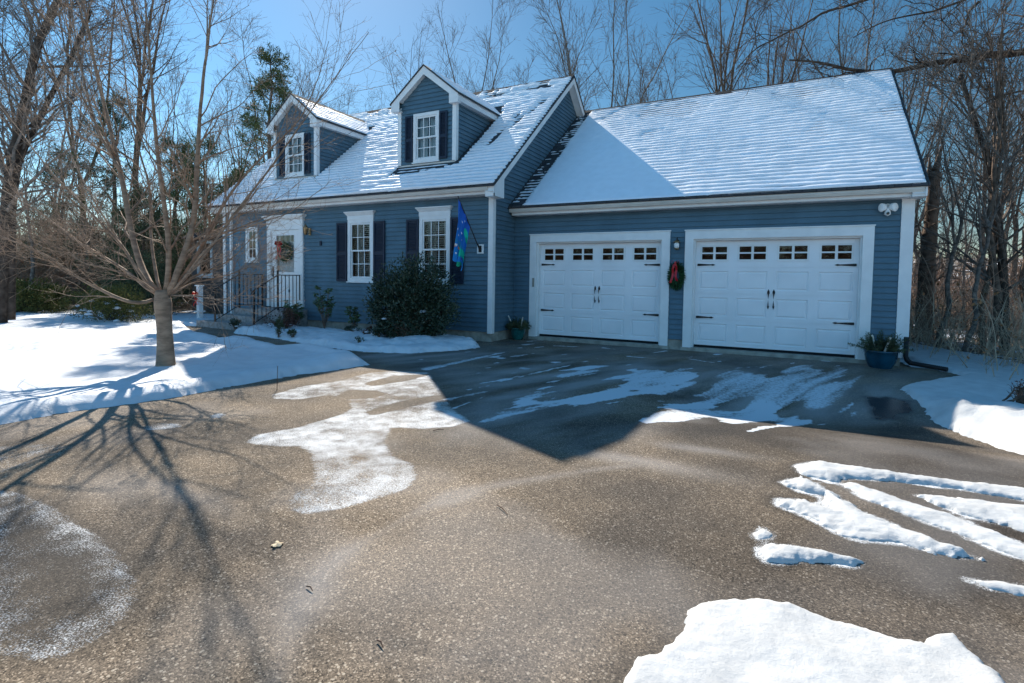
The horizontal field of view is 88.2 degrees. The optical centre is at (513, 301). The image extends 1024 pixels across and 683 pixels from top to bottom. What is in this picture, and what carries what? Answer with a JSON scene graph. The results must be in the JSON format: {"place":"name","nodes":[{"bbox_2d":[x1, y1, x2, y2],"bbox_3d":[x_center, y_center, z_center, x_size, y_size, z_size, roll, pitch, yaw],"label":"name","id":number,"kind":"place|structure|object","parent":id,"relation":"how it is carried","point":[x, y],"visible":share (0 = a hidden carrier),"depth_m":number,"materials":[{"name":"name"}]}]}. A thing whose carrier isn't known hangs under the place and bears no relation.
{"place":"outdoors","nodes":[
{"label":"outdoors","id":0,"kind":"place"},
{"bbox_2d":[0,311,1023,682],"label":"driveway","id":1,"kind":"structure","parent":0,"point":[634,493],"depth_m":3.01,"materials":[{"name":"grey asphalt"}]},
{"bbox_2d":[175,318,213,325],"bbox_3d":[-8.732,0.558,14.736,2.450,0.141,1.700,2,3,28],"label":"snow bed","id":2,"kind":"object","parent":1,"relation":"on","point":[189,322],"visible":0.34,"depth_m":14.46,"materials":[{"name":"white snow"}]},
{"bbox_2d":[192,285,204,317],"bbox_3d":[-9.075,0.003,15.194,0.221,0.980,0.272,2,3,28],"label":"post","id":3,"kind":"object","parent":2,"relation":"on","point":[199,309],"visible":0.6,"depth_m":15.17,"materials":[{"name":"white paint"}]},
{"bbox_2d":[234,323,479,352],"bbox_3d":[-4.116,0.716,11.689,7.560,0.231,2.730,2,3,28],"label":"snow bed","id":4,"kind":"object","parent":1,"relation":"on","point":[338,338],"visible":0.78,"depth_m":10.52,"materials":[{"name":"white snow"}]},
{"bbox_2d":[274,316,284,336],"bbox_3d":[-5.064,0.527,11.403,0.242,0.505,0.256,-1,3,-36],"label":"evergreen sprig","id":5,"kind":"object","parent":4,"relation":"on","point":[278,322],"visible":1,"depth_m":11.37,"materials":[{"name":"green plant"}]},
{"bbox_2d":[262,306,299,327],"bbox_3d":[-5.598,0.395,12.813,0.819,0.613,0.722,2,3,28],"label":"bronze shrub","id":6,"kind":"object","parent":4,"relation":"on","point":[285,317],"visible":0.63,"depth_m":12.80,"materials":[{"name":"brown plant"}]},
{"bbox_2d":[283,300,303,323],"bbox_3d":[-5.537,0.296,13.203,0.734,0.684,0.507,2,3,28],"label":"rhododendron","id":7,"kind":"object","parent":4,"relation":"on","point":[298,305],"visible":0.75,"depth_m":13.16,"materials":[{"name":"green plant"}]},
{"bbox_2d":[313,285,335,328],"bbox_3d":[-4.583,0.138,12.736,0.763,1.069,0.479,2,3,28],"label":"rhododendron","id":8,"kind":"object","parent":4,"relation":"on","point":[328,310],"visible":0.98,"depth_m":12.74,"materials":[{"name":"green plant"}]},
{"bbox_2d":[344,306,361,326],"bbox_3d":[-3.758,0.386,12.511,0.484,0.617,0.414,2,3,28],"label":"rhododendron","id":9,"kind":"object","parent":4,"relation":"on","point":[355,314],"visible":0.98,"depth_m":12.47,"materials":[{"name":"green plant"}]},
{"bbox_2d":[361,251,460,337],"bbox_3d":[-2.141,-0.096,11.276,2.576,1.989,1.437,2,3,28],"label":"holly bush","id":10,"kind":"object","parent":4,"relation":"on","point":[414,303],"visible":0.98,"depth_m":10.98,"materials":[{"name":"green plant"}]},
{"bbox_2d":[505,316,530,339],"bbox_3d":[0.124,0.577,11.939,0.671,0.545,0.643,2,3,28],"label":"planter","id":11,"kind":"object","parent":1,"relation":"on","point":[518,329],"visible":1,"depth_m":11.84,"materials":[{"name":"ceramic"}]},
{"bbox_2d":[753,529,772,538],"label":"snow ridge","id":12,"kind":"structure","parent":1,"relation":"on","point":[763,534],"depth_m":2.86,"materials":[{"name":"white snow"}]},
{"bbox_2d":[759,543,865,566],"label":"snow ridge","id":13,"kind":"structure","parent":1,"relation":"on","point":[779,553],"depth_m":2.62,"materials":[{"name":"white snow"}]},
{"bbox_2d":[623,598,1004,682],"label":"snow slab","id":14,"kind":"structure","parent":1,"relation":"on","point":[757,640],"depth_m":1.90,"materials":[{"name":"white snow"}]},
{"bbox_2d":[776,475,984,560],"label":"snow ridge","id":15,"kind":"structure","parent":1,"relation":"on","point":[843,518],"depth_m":3.00,"materials":[{"name":"white snow"}]},
{"bbox_2d":[848,330,913,368],"bbox_3d":[6.057,0.781,8.705,0.789,0.649,0.848,0,3,-24],"label":"planter","id":16,"kind":"object","parent":1,"relation":"on","point":[880,354],"visible":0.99,"depth_m":8.60,"materials":[{"name":"ceramic"}]},
{"bbox_2d":[794,460,1023,500],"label":"snow ridge","id":17,"kind":"structure","parent":1,"relation":"on","point":[830,471],"depth_m":3.71,"materials":[{"name":"white snow"}]},
{"bbox_2d":[903,337,947,371],"bbox_3d":[6.671,0.842,8.595,0.125,0.491,0.649,0,3,-25],"label":"drain pipe","id":18,"kind":"object","parent":1,"relation":"on","point":[907,360],"visible":0.99,"depth_m":8.67,"materials":[{"name":"black plastic"}]},
{"bbox_2d":[840,482,1023,559],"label":"snow ridge","id":19,"kind":"structure","parent":1,"relation":"on","point":[996,540],"depth_m":3.06,"materials":[{"name":"white snow"}]},
{"bbox_2d":[900,342,1023,454],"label":"snow bank","id":20,"kind":"structure","parent":1,"relation":"on","point":[968,402],"depth_m":6.52,"materials":[{"name":"white snow"}]},
{"bbox_2d":[1002,379,1023,403],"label":"bare shrub","id":21,"kind":"object","parent":20,"relation":"on","point":[1019,397],"visible":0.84,"depth_m":5.99,"materials":[{"name":"brown plant"}]},
{"bbox_2d":[917,494,1023,531],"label":"snow ridge","id":22,"kind":"structure","parent":1,"relation":"on","point":[1009,515],"depth_m":3.20,"materials":[{"name":"white snow"}]},
{"bbox_2d":[969,580,1023,595],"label":"snow ridge","id":23,"kind":"structure","parent":1,"relation":"on","point":[1016,590],"depth_m":2.40,"materials":[{"name":"white snow"}]},
{"bbox_2d":[0,0,1023,258],"label":"sky","id":24,"kind":"structure","parent":0,"point":[389,19],"materials":[{"name":"blue"}]},
{"bbox_2d":[17,248,1023,366],"bbox_3d":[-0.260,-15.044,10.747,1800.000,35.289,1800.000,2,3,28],"label":"ground","id":25,"kind":"structure","parent":0,"point":[183,309],"depth_m":14.27,"materials":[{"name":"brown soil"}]},
{"bbox_2d":[0,0,40,90],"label":"bare tree","id":26,"kind":"object","parent":25,"relation":"on","point":[4,58],"visible":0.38,"depth_m":22.41,"materials":[{"name":"brown plant"}]},
{"bbox_2d":[0,0,57,199],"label":"bare tree","id":27,"kind":"object","parent":25,"relation":"on","point":[14,61],"visible":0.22,"depth_m":21.62,"materials":[{"name":"brown plant"}]},
{"bbox_2d":[0,106,66,283],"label":"sapling","id":28,"kind":"object","parent":25,"relation":"on","point":[32,273],"visible":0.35,"depth_m":18.08,"materials":[{"name":"brown plant"}]},
{"bbox_2d":[0,0,69,225],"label":"bare tree","id":29,"kind":"object","parent":25,"relation":"on","point":[2,32],"visible":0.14,"depth_m":33.17,"materials":[{"name":"brown plant"}]},
{"bbox_2d":[16,139,105,288],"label":"pine tree","id":30,"kind":"object","parent":25,"relation":"on","point":[50,176],"visible":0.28,"depth_m":21.56,"materials":[{"name":"green plant"}]},
{"bbox_2d":[0,0,149,288],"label":"bare tree","id":31,"kind":"object","parent":25,"relation":"on","point":[67,85],"visible":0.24,"depth_m":22.96,"materials":[{"name":"brown plant"}]},
{"bbox_2d":[52,154,107,288],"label":"sapling","id":32,"kind":"object","parent":25,"relation":"on","point":[99,197],"visible":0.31,"depth_m":20.89,"materials":[{"name":"brown plant"}]},
{"bbox_2d":[9,4,181,236],"bbox_3d":[-25.855,-9.903,33.047,7.169,19.809,8.390,1,3,1],"label":"bare tree","id":33,"kind":"object","parent":25,"relation":"on","point":[85,113],"visible":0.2,"depth_m":31.56,"materials":[{"name":"brown plant"}]},
{"bbox_2d":[48,89,161,291],"bbox_3d":[-16.012,-4.032,21.114,4.382,9.203,3.807,0,3,-11],"label":"pine tree","id":34,"kind":"object","parent":25,"relation":"on","point":[110,172],"visible":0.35,"depth_m":20.90,"materials":[{"name":"green plant"}]},
{"bbox_2d":[16,181,217,309],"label":"undergrowth","id":35,"kind":"object","parent":25,"relation":"on","point":[41,261],"visible":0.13,"depth_m":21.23,"materials":[{"name":"plant"}]},
{"bbox_2d":[66,181,192,312],"bbox_3d":[-12.728,-1.688,17.745,3.577,4.905,3.244,-1,3,-42],"label":"pine tree","id":36,"kind":"object","parent":25,"relation":"on","point":[142,226],"visible":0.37,"depth_m":17.68,"materials":[{"name":"green plant"}]},
{"bbox_2d":[66,0,209,254],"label":"bare tree","id":37,"kind":"object","parent":25,"relation":"on","point":[144,96],"visible":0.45,"depth_m":24.81,"materials":[{"name":"brown plant"}]},
{"bbox_2d":[124,128,213,303],"bbox_3d":[-14.978,-3.613,23.312,4.658,8.219,4.398,3,3,36],"label":"pine tree","id":38,"kind":"object","parent":25,"relation":"on","point":[182,151],"visible":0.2,"depth_m":23.23,"materials":[{"name":"green plant"}]},
{"bbox_2d":[128,58,238,218],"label":"bare tree","id":39,"kind":"object","parent":25,"relation":"on","point":[201,133],"visible":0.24,"depth_m":47.07,"materials":[{"name":"brown plant"}]},
{"bbox_2d":[0,310,369,424],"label":"snow lawn","id":40,"kind":"structure","parent":25,"relation":"on","point":[73,364],"depth_m":7.63,"materials":[{"name":"white snow"}]},
{"bbox_2d":[16,277,76,312],"bbox_3d":[-15.277,-0.143,16.668,2.986,1.390,2.469,2,3,28],"label":"yew bush","id":41,"kind":"object","parent":40,"relation":"on","point":[33,300],"visible":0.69,"depth_m":16.41,"materials":[{"name":"green plant"}]},
{"bbox_2d":[0,0,147,322],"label":"leaning tree","id":42,"kind":"object","parent":40,"relation":"on","point":[16,139],"visible":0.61,"depth_m":12.53,"materials":[{"name":"brown plant"}]},
{"bbox_2d":[0,0,178,319],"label":"leaning tree","id":43,"kind":"object","parent":40,"relation":"on","point":[11,311],"visible":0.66,"depth_m":12.72,"materials":[{"name":"brown plant"}]},
{"bbox_2d":[59,281,154,321],"bbox_3d":[-10.951,0.066,14.272,2.518,1.294,1.788,2,3,28],"label":"juniper bush","id":44,"kind":"object","parent":40,"relation":"on","point":[106,307],"visible":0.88,"depth_m":14.07,"materials":[{"name":"green plant"}]},
{"bbox_2d":[95,243,181,314],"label":"dark evergreen","id":45,"kind":"object","parent":40,"relation":"on","point":[140,287],"visible":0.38,"depth_m":16.37,"materials":[{"name":"green plant"}]},
{"bbox_2d":[0,0,401,366],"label":"lawn tree","id":46,"kind":"object","parent":40,"relation":"on","point":[165,350],"visible":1,"depth_m":7.43,"materials":[{"name":"beige plant"}]},
{"bbox_2d":[145,130,228,294],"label":"pine tree","id":47,"kind":"object","parent":25,"relation":"on","point":[206,141],"visible":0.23,"depth_m":21.12,"materials":[{"name":"green plant"}]},
{"bbox_2d":[144,44,249,223],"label":"bare tree","id":48,"kind":"object","parent":25,"relation":"on","point":[173,129],"visible":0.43,"depth_m":41.53,"materials":[{"name":"brown plant"}]},
{"bbox_2d":[179,224,222,313],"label":"side wing","id":49,"kind":"structure","parent":25,"relation":"on","point":[206,309],"depth_m":18.34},
{"bbox_2d":[197,241,213,277],"bbox_3d":[-10.771,-1.486,18.408,0.920,1.280,0.100,2,3,28],"label":"window","id":50,"kind":"structure","parent":49,"relation":"in","point":[198,268],"depth_m":18.27,"materials":[{"name":"white paint"}]},
{"bbox_2d":[210,166,246,224],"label":"pine tree","id":51,"kind":"object","parent":25,"relation":"on","point":[230,178],"visible":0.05,"depth_m":22.58,"materials":[{"name":"green plant"}]},
{"bbox_2d":[202,55,283,180],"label":"bare tree","id":52,"kind":"object","parent":25,"relation":"on","point":[229,143],"visible":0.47,"depth_m":42.12,"materials":[{"name":"brown plant"}]},
{"bbox_2d":[192,40,295,283],"bbox_3d":[-9.097,-4.479,19.842,4.466,10.393,4.858,2,3,28],"label":"pine tree","id":53,"kind":"object","parent":25,"relation":"on","point":[264,57],"visible":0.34,"depth_m":19.45,"materials":[{"name":"green plant"}]},
{"bbox_2d":[196,307,307,329],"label":"front steps","id":54,"kind":"structure","parent":25,"relation":"on","point":[245,316],"depth_m":13.68,"materials":[{"name":"concrete"}]},
{"bbox_2d":[213,270,300,324],"bbox_3d":[-6.700,-0.161,13.808,1.560,1.340,1.451,2,3,28],"label":"iron railing","id":55,"kind":"object","parent":54,"relation":"on","point":[253,294],"visible":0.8,"depth_m":13.72,"materials":[{"name":"black metal"}]},
{"bbox_2d":[219,10,336,167],"bbox_3d":[-17.973,-10.352,39.979,8.325,20.493,9.301,0,3,-15],"label":"bare tree","id":56,"kind":"object","parent":25,"relation":"on","point":[238,71],"visible":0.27,"depth_m":37.63,"materials":[{"name":"brown plant"}]},
{"bbox_2d":[275,42,370,113],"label":"bare tree","id":57,"kind":"object","parent":25,"relation":"on","point":[297,78],"visible":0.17,"depth_m":41.22,"materials":[{"name":"brown plant"}]},
{"bbox_2d":[367,11,446,100],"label":"bare tree","id":58,"kind":"object","parent":25,"relation":"on","point":[396,75],"visible":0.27,"depth_m":38.16,"materials":[{"name":"brown plant"}]},
{"bbox_2d":[421,0,527,91],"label":"bare tree","id":59,"kind":"object","parent":25,"relation":"on","point":[489,47],"visible":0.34,"depth_m":32.49,"materials":[{"name":"brown plant"}]},
{"bbox_2d":[461,27,528,92],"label":"bare tree","id":60,"kind":"object","parent":25,"relation":"on","point":[492,68],"visible":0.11,"depth_m":46.51,"materials":[{"name":"brown plant"}]},
{"bbox_2d":[33,221,1021,304],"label":"distant woods","id":61,"kind":"object","parent":25,"relation":"on","point":[941,270],"depth_m":50.48,"materials":[{"name":"brown plant"}]},
{"bbox_2d":[507,14,615,110],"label":"bare tree","id":62,"kind":"object","parent":25,"relation":"on","point":[564,76],"visible":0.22,"depth_m":37.22,"materials":[{"name":"brown plant"}]},
{"bbox_2d":[207,64,930,365],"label":"house","id":63,"kind":"structure","parent":25,"relation":"on","point":[762,203],"depth_m":11.60,"materials":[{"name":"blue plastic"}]},
{"bbox_2d":[244,227,258,262],"bbox_3d":[-7.421,-1.614,14.969,0.550,1.000,0.090,2,3,28],"label":"window","id":64,"kind":"structure","parent":63,"relation":"in","point":[248,234],"depth_m":15.01,"materials":[{"name":"white paint"}]},
{"bbox_2d":[271,230,298,305],"bbox_3d":[-6.192,-0.921,14.368,1.100,2.045,0.178,2,3,28],"label":"front door","id":65,"kind":"structure","parent":63,"relation":"in","point":[294,268],"depth_m":14.34,"materials":[{"name":"white paint"}]},
{"bbox_2d":[274,240,292,262],"bbox_3d":[-6.192,-1.349,14.269,0.664,0.664,0.252,2,3,28],"label":"wreath","id":66,"kind":"object","parent":65,"relation":"attached to","point":[285,245],"depth_m":14.23,"materials":[{"name":"green plant"}]},
{"bbox_2d":[343,210,375,282],"bbox_3d":[-3.763,-1.356,13.140,0.970,1.755,0.329,2,3,28],"label":"window","id":67,"kind":"structure","parent":63,"relation":"in","point":[359,218],"depth_m":13.15,"materials":[{"name":"white paint"}]},
{"bbox_2d":[415,205,452,284],"bbox_3d":[-1.776,-1.281,12.101,0.987,1.755,0.329,2,3,28],"label":"window","id":68,"kind":"structure","parent":63,"relation":"in","point":[432,215],"depth_m":12.08,"materials":[{"name":"white paint"}]},
{"bbox_2d":[452,196,481,270],"bbox_3d":[-0.993,-1.437,11.253,0.680,1.562,0.112,-1,3,-37],"label":"garden flag","id":69,"kind":"object","parent":63,"relation":"attached to","point":[463,228],"visible":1,"depth_m":11.15,"materials":[{"name":"blue fabric"}]},
{"bbox_2d":[539,242,660,343],"bbox_3d":[1.807,-0.229,11.502,2.736,2.110,0.089,2,3,28],"label":"garage door","id":70,"kind":"structure","parent":63,"relation":"in","point":[597,298],"depth_m":11.47,"materials":[{"name":"white metal"}]},
{"bbox_2d":[667,260,685,290],"bbox_3d":[3.233,-0.513,10.521,0.405,0.632,0.224,2,3,28],"label":"wreath","id":71,"kind":"object","parent":63,"relation":"attached to","point":[672,282],"visible":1,"depth_m":10.49,"materials":[{"name":"green plant"}]},
{"bbox_2d":[694,238,859,357],"bbox_3d":[4.825,-0.114,9.924,2.731,2.110,0.089,2,3,28],"label":"garage door","id":72,"kind":"structure","parent":63,"relation":"in","point":[808,306],"depth_m":9.87,"materials":[{"name":"white metal"}]},
{"bbox_2d":[878,203,897,215],"bbox_3d":[6.277,-1.549,8.877,0.281,0.215,0.143,2,3,28],"label":"floodlight camera","id":73,"kind":"object","parent":63,"relation":"attached to","point":[886,208],"visible":1,"depth_m":8.85,"materials":[{"name":"white paint"}]},
{"bbox_2d":[519,0,621,104],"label":"bare tree","id":74,"kind":"object","parent":25,"relation":"on","point":[565,43],"visible":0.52,"depth_m":29.20,"materials":[{"name":"brown plant"}]},
{"bbox_2d":[614,30,689,104],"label":"bare tree","id":75,"kind":"object","parent":25,"relation":"on","point":[650,77],"visible":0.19,"depth_m":41.78,"materials":[{"name":"brown plant"}]},
{"bbox_2d":[583,0,725,248],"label":"bare tree","id":76,"kind":"object","parent":25,"relation":"on","point":[614,68],"visible":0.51,"depth_m":32.17,"materials":[{"name":"brown plant"}]},
{"bbox_2d":[617,8,756,102],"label":"bare tree","id":77,"kind":"object","parent":25,"relation":"on","point":[642,91],"visible":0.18,"depth_m":35.13,"materials":[{"name":"brown plant"}]},
{"bbox_2d":[649,0,780,92],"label":"bare tree","id":78,"kind":"object","parent":25,"relation":"on","point":[720,70],"visible":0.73,"depth_m":26.94,"materials":[{"name":"brown plant"}]},
{"bbox_2d":[745,0,836,85],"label":"bare tree","id":79,"kind":"object","parent":25,"relation":"on","point":[780,80],"visible":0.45,"depth_m":30.68,"materials":[{"name":"brown plant"}]},
{"bbox_2d":[742,0,913,76],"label":"bare tree","id":80,"kind":"object","parent":25,"relation":"on","point":[844,48],"visible":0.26,"depth_m":28.32,"materials":[{"name":"brown plant"}]},
{"bbox_2d":[761,1,895,79],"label":"bare tree","id":81,"kind":"object","parent":25,"relation":"on","point":[783,56],"visible":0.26,"depth_m":28.60,"materials":[{"name":"brown plant"}]},
{"bbox_2d":[715,0,1023,129],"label":"oak tree","id":82,"kind":"object","parent":25,"relation":"on","point":[1012,53],"visible":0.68,"depth_m":12.47,"materials":[{"name":"brown plant"}]},
{"bbox_2d":[810,3,944,78],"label":"bare tree","id":83,"kind":"object","parent":25,"relation":"on","point":[897,45],"visible":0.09,"depth_m":34.35,"materials":[{"name":"brown plant"}]},
{"bbox_2d":[850,1,957,217],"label":"bare tree","id":84,"kind":"object","parent":25,"relation":"on","point":[898,67],"visible":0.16,"depth_m":36.95,"materials":[{"name":"brown plant"}]},
{"bbox_2d":[892,0,977,336],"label":"sapling","id":85,"kind":"object","parent":25,"relation":"on","point":[923,112],"visible":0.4,"depth_m":14.15,"materials":[{"name":"brown plant"}]},
{"bbox_2d":[917,192,963,294],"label":"sapling","id":86,"kind":"object","parent":25,"relation":"on","point":[939,255],"visible":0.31,"depth_m":22.28,"materials":[{"name":"brown plant"}]},
{"bbox_2d":[912,112,970,263],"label":"sapling","id":87,"kind":"object","parent":25,"relation":"on","point":[916,220],"visible":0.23,"depth_m":14.16,"materials":[{"name":"brown plant"}]},
{"bbox_2d":[910,146,979,339],"bbox_3d":[10.838,-1.013,13.588,1.878,6.155,2.677,0,3,-16],"label":"broken trunk","id":88,"kind":"object","parent":25,"relation":"on","point":[930,218],"visible":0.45,"depth_m":13.62,"materials":[{"name":"brown plant"}]},
{"bbox_2d":[884,0,1023,350],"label":"leaning tree","id":89,"kind":"object","parent":25,"relation":"on","point":[1000,217],"visible":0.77,"depth_m":11.75,"materials":[{"name":"brown plant"}]},
{"bbox_2d":[885,0,1023,292],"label":"bare tree","id":90,"kind":"object","parent":25,"relation":"on","point":[916,229],"visible":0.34,"depth_m":25.51,"materials":[{"name":"brown plant"}]},
{"bbox_2d":[938,162,981,266],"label":"sapling","id":91,"kind":"object","parent":25,"relation":"on","point":[949,214],"visible":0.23,"depth_m":22.27,"materials":[{"name":"brown plant"}]},
{"bbox_2d":[938,154,988,307],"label":"sapling","id":92,"kind":"object","parent":25,"relation":"on","point":[964,241],"visible":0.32,"depth_m":17.59,"materials":[{"name":"grey plant"}]},
{"bbox_2d":[911,71,1017,347],"bbox_3d":[10.014,-1.907,11.937,1.842,6.575,1.990,-1,3,-31],"label":"sapling","id":93,"kind":"object","parent":25,"relation":"on","point":[956,241],"visible":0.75,"depth_m":11.87,"materials":[{"name":"brown plant"}]},
{"bbox_2d":[907,29,1023,290],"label":"bare tree","id":94,"kind":"object","parent":25,"relation":"on","point":[1010,119],"visible":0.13,"depth_m":28.87,"materials":[{"name":"brown plant"}]},
{"bbox_2d":[909,237,1023,379],"bbox_3d":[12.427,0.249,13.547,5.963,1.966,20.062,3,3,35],"label":"undergrowth","id":95,"kind":"object","parent":25,"relation":"on","point":[1018,331],"visible":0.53,"depth_m":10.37,"materials":[{"name":"brown plant"}]},
{"bbox_2d":[913,83,1021,290],"bbox_3d":[32.613,-7.699,38.843,5.830,17.322,6.620,1,3,14],"label":"bare tree","id":96,"kind":"object","parent":25,"relation":"on","point":[944,212],"visible":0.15,"depth_m":39.89,"materials":[{"name":"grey plant"}]},
{"bbox_2d":[916,0,1023,318],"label":"bare tree","id":97,"kind":"object","parent":25,"relation":"on","point":[1015,228],"visible":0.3,"depth_m":21.44,"materials":[{"name":"brown plant"}]},
{"bbox_2d":[936,84,1023,351],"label":"sapling","id":98,"kind":"object","parent":25,"relation":"on","point":[983,252],"visible":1,"depth_m":10.39,"materials":[{"name":"brown plant"}]},
{"bbox_2d":[939,7,1023,306],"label":"sapling","id":99,"kind":"object","parent":25,"relation":"on","point":[983,189],"visible":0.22,"depth_m":17.44,"materials":[{"name":"brown plant"}]},
{"bbox_2d":[940,0,1023,351],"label":"sapling","id":100,"kind":"object","parent":25,"relation":"on","point":[995,170],"visible":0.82,"depth_m":11.34,"materials":[{"name":"brown plant"}]},
{"bbox_2d":[958,34,1023,347],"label":"sapling","id":101,"kind":"object","parent":25,"relation":"on","point":[994,236],"visible":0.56,"depth_m":11.71,"materials":[{"name":"brown plant"}]},
{"bbox_2d":[961,78,1023,265],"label":"sapling","id":102,"kind":"object","parent":25,"relation":"on","point":[1005,188],"visible":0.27,"depth_m":19.06,"materials":[{"name":"brown plant"}]},
{"bbox_2d":[972,87,1023,263],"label":"bare tree","id":103,"kind":"object","parent":25,"relation":"on","point":[1006,230],"visible":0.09,"depth_m":39.03,"materials":[{"name":"brown plant"}]},
{"bbox_2d":[976,3,1023,254],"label":"sapling","id":104,"kind":"object","parent":25,"relation":"on","point":[1015,249],"visible":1,"depth_m":9.93,"materials":[{"name":"brown plant"}]},
{"bbox_2d":[979,35,1023,339],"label":"sapling","id":105,"kind":"object","parent":25,"relation":"on","point":[1022,283],"visible":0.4,"depth_m":12.38,"materials":[{"name":"brown plant"}]},
{"bbox_2d":[1005,84,1023,252],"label":"sapling","id":106,"kind":"object","parent":25,"relation":"on","point":[1019,154],"visible":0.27,"depth_m":18.96,"materials":[{"name":"brown plant"}]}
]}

